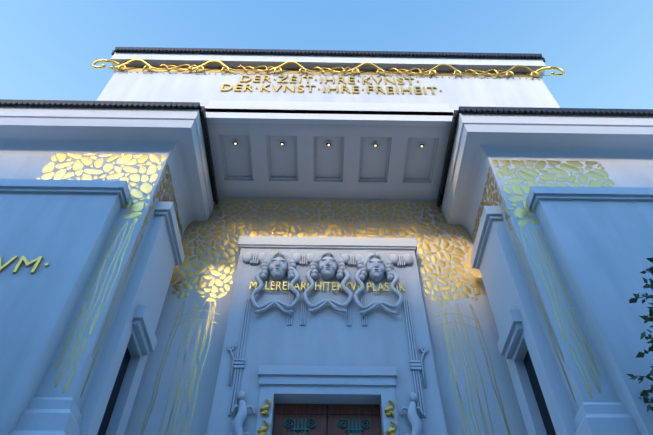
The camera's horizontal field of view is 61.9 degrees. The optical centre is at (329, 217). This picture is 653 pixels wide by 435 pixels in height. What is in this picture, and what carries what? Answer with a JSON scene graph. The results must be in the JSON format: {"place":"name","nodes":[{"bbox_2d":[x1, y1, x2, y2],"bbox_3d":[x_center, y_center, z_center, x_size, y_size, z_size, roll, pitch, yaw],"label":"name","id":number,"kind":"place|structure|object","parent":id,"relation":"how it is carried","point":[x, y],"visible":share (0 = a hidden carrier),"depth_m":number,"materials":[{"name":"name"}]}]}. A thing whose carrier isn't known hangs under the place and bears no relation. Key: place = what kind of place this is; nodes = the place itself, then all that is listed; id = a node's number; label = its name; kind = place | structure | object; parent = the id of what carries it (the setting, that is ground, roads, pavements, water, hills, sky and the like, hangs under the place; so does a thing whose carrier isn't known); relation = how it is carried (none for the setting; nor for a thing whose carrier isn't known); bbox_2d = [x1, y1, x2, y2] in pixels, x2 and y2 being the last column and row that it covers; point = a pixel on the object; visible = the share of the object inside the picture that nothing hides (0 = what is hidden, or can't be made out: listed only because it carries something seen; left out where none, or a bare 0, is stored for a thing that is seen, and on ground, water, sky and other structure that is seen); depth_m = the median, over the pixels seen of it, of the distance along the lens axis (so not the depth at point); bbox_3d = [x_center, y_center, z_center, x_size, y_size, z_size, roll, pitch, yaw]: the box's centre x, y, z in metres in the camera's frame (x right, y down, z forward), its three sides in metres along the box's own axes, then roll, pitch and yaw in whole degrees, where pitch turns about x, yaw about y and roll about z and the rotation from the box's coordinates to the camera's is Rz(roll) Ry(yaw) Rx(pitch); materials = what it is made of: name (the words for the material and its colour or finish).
{"place":"outdoors","nodes":[
{"label":"outdoors","id":0,"kind":"place"},
{"bbox_2d":[0,156,182,410],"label":"wing","id":1,"kind":"structure","parent":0,"point":[18,167],"depth_m":9.30,"materials":[{"name":"white paint"}]},
{"bbox_2d":[0,192,121,434],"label":"wall panel","id":2,"kind":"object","parent":1,"relation":"attached to","point":[65,235],"depth_m":8.89,"materials":[{"name":"white paint"}]},
{"bbox_2d":[0,256,48,272],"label":"lettering","id":3,"kind":"object","parent":2,"relation":"attached to","point":[37,261],"visible":1,"depth_m":9.01,"materials":[{"name":"gold metal"}]},
{"bbox_2d":[0,179,130,205],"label":"wall molding","id":4,"kind":"structure","parent":2,"relation":"on","point":[120,188],"depth_m":10.52,"materials":[{"name":"white paint"}]},
{"bbox_2d":[0,106,213,233],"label":"cornice","id":5,"kind":"structure","parent":1,"relation":"on","point":[175,137],"depth_m":12.19,"materials":[{"name":"paint"}]},
{"bbox_2d":[0,99,199,108],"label":"roof edge trim","id":6,"kind":"object","parent":5,"relation":"on","point":[97,104],"visible":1,"depth_m":12.46,"materials":[{"name":"black metal"}]},
{"bbox_2d":[199,106,217,203],"bbox_3d":[-3.036,-1.464,13.470,0.250,0.240,2.800,1,-50,-1],"label":"roof edge trim","id":7,"kind":"object","parent":5,"relation":"on","point":[208,150],"visible":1,"depth_m":13.34,"materials":[{"name":"black metal"}]},
{"bbox_2d":[0,0,652,108],"label":"sky","id":8,"kind":"structure","parent":0,"point":[49,49],"materials":[{"name":"blue"}]},
{"bbox_2d":[626,258,652,411],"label":"laurel","id":9,"kind":"object","parent":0,"point":[644,394],"visible":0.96,"depth_m":6.93,"materials":[{"name":"green plant"}]},
{"label":"ground","id":10,"kind":"structure","parent":0,"visible":0},
{"bbox_2d":[9,397,81,434],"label":"pilaster base","id":11,"kind":"object","parent":10,"relation":"on","point":[51,416],"visible":1,"depth_m":7.20,"materials":[{"name":"paint"}]},
{"bbox_2d":[79,202,184,434],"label":"side panel","id":12,"kind":"object","parent":10,"relation":"on","point":[109,400],"visible":0.94,"depth_m":9.50,"materials":[{"name":"paint"}]},
{"bbox_2d":[124,197,527,434],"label":"back wall","id":13,"kind":"structure","parent":10,"relation":"on","point":[211,367],"depth_m":11.07,"materials":[{"name":"paint"}]},
{"bbox_2d":[36,153,614,305],"bbox_3d":[-0.035,-0.165,12.449,12.206,3.711,2.250,1,-50,-1],"label":"leaf ornament","id":14,"kind":"object","parent":13,"relation":"attached to","point":[146,188],"visible":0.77,"depth_m":12.58,"materials":[{"name":"gold metal"}]},
{"bbox_2d":[55,221,599,434],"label":"tree trunk ornament","id":15,"kind":"object","parent":13,"relation":"attached to","point":[446,323],"visible":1,"depth_m":9.76,"materials":[{"name":"gold metal"}]},
{"bbox_2d":[96,71,559,108],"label":"block","id":16,"kind":"structure","parent":13,"relation":"on","point":[204,88],"depth_m":14.28,"materials":[{"name":"paint"}]},
{"bbox_2d":[111,52,545,78],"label":"cornice","id":17,"kind":"structure","parent":16,"relation":"on","point":[321,62],"depth_m":15.20,"materials":[{"name":"paint"}]},
{"bbox_2d":[115,47,541,58],"bbox_3d":[0.007,-4.612,15.502,12.100,0.240,0.250,1,-50,-1],"label":"roof edge trim","id":18,"kind":"object","parent":17,"relation":"on","point":[328,52],"visible":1,"depth_m":15.41,"materials":[{"name":"black metal"}]},
{"bbox_2d":[116,66,540,77],"bbox_3d":[0.004,-4.033,15.128,11.700,0.320,0.056,1,-50,-1],"label":"recessed frieze","id":19,"kind":"object","parent":16,"relation":"attached to","point":[296,71],"visible":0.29,"depth_m":15.08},
{"bbox_2d":[92,59,564,78],"bbox_3d":[0.007,-4.057,14.921,12.849,0.641,0.278,1,-50,-1],"label":"garland","id":20,"kind":"object","parent":16,"relation":"attached to","point":[196,68],"visible":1,"depth_m":14.95,"materials":[{"name":"gold metal"}]},
{"bbox_2d":[200,105,457,198],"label":"soffit","id":21,"kind":"structure","parent":16,"relation":"attached to","point":[306,162],"depth_m":13.87,"materials":[{"name":"paint"}]},
{"bbox_2d":[205,100,452,125],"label":"cornice","id":22,"kind":"structure","parent":21,"relation":"attached to","point":[319,117],"depth_m":13.04,"materials":[{"name":"paint"}]},
{"bbox_2d":[232,139,425,148],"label":"ceiling lights","id":23,"kind":"object","parent":21,"relation":"attached to","point":[328,144],"visible":1,"depth_m":13.60,"materials":[{"name":"paint"}]},
{"bbox_2d":[240,75,418,84],"bbox_3d":[0.025,-3.708,14.677,4.800,0.370,0.040,1,-50,-1],"label":"inscription","id":24,"kind":"object","parent":16,"relation":"attached to","point":[340,78],"visible":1,"depth_m":14.66,"materials":[{"name":"gold metal"}]},
{"bbox_2d":[221,83,441,94],"bbox_3d":[0.075,-3.373,14.286,5.780,0.380,0.040,1,-50,-1],"label":"inscription","id":25,"kind":"object","parent":16,"relation":"attached to","point":[238,87],"visible":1,"depth_m":14.27,"materials":[{"name":"gold metal"}]},
{"bbox_2d":[206,248,447,434],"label":"surround","id":26,"kind":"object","parent":10,"relation":"on","point":[325,335],"depth_m":10.71,"materials":[{"name":"white paint"}]},
{"bbox_2d":[255,365,398,434],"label":"door frame","id":27,"kind":"object","parent":26,"relation":"attached to","point":[292,384],"visible":0.79,"depth_m":9.84,"materials":[{"name":"white paint"}]},
{"bbox_2d":[272,404,381,434],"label":"doors","id":28,"kind":"structure","parent":26,"relation":"attached to","point":[326,419],"depth_m":9.69,"materials":[{"name":"brown wood"}]},
{"bbox_2d":[238,236,416,255],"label":"cornice molding","id":29,"kind":"structure","parent":26,"relation":"on","point":[326,242],"depth_m":12.65,"materials":[{"name":"white paint"}]},
{"bbox_2d":[227,251,427,434],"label":"sculpture","id":30,"kind":"object","parent":26,"relation":"attached to","point":[373,269],"visible":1,"depth_m":11.39,"materials":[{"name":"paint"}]},
{"bbox_2d":[249,281,405,291],"bbox_3d":[-0.028,1.473,11.611,3.313,0.239,0.030,1,-50,-1],"label":"inscription lettering","id":31,"kind":"object","parent":26,"relation":"attached to","point":[328,283],"visible":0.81,"depth_m":11.60,"materials":[{"name":"gold metal"}]},
{"bbox_2d":[258,399,396,434],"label":"jamb ornaments","id":32,"kind":"object","parent":26,"relation":"attached to","point":[264,411],"visible":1,"depth_m":9.37,"materials":[{"name":"gold metal"}]},
{"bbox_2d":[470,206,575,434],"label":"side panel","id":33,"kind":"object","parent":10,"relation":"on","point":[539,388],"visible":0.96,"depth_m":9.60,"materials":[{"name":"paint"}]},
{"bbox_2d":[471,163,652,415],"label":"wing","id":34,"kind":"structure","parent":10,"relation":"on","point":[638,176],"depth_m":9.41,"materials":[{"name":"white paint"}]},
{"bbox_2d":[441,113,652,235],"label":"cornice","id":35,"kind":"structure","parent":34,"relation":"attached to","point":[481,142],"depth_m":12.30,"materials":[{"name":"paint"}]},
{"bbox_2d":[437,110,459,206],"bbox_3d":[3.013,-1.386,13.536,0.250,0.240,2.800,1,-50,-1],"label":"roof edge trim","id":36,"kind":"object","parent":35,"relation":"on","point":[448,154],"visible":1,"depth_m":13.40,"materials":[{"name":"black metal"}]},
{"bbox_2d":[458,106,652,115],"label":"roof edge trim","id":37,"kind":"object","parent":35,"relation":"on","point":[553,111],"visible":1,"depth_m":12.57,"materials":[{"name":"black metal"}]},
{"bbox_2d":[535,200,652,434],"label":"wall panel","id":38,"kind":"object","parent":34,"relation":"attached to","point":[602,250],"depth_m":9.11,"materials":[{"name":"white paint"}]},
{"bbox_2d":[526,186,652,210],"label":"wall molding","id":39,"kind":"structure","parent":38,"relation":"on","point":[536,194],"depth_m":10.63,"materials":[{"name":"white paint"}]},
{"bbox_2d":[573,402,640,434],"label":"pilaster base","id":40,"kind":"object","parent":10,"relation":"on","point":[603,418],"visible":1,"depth_m":7.31,"materials":[{"name":"paint"}]}
]}

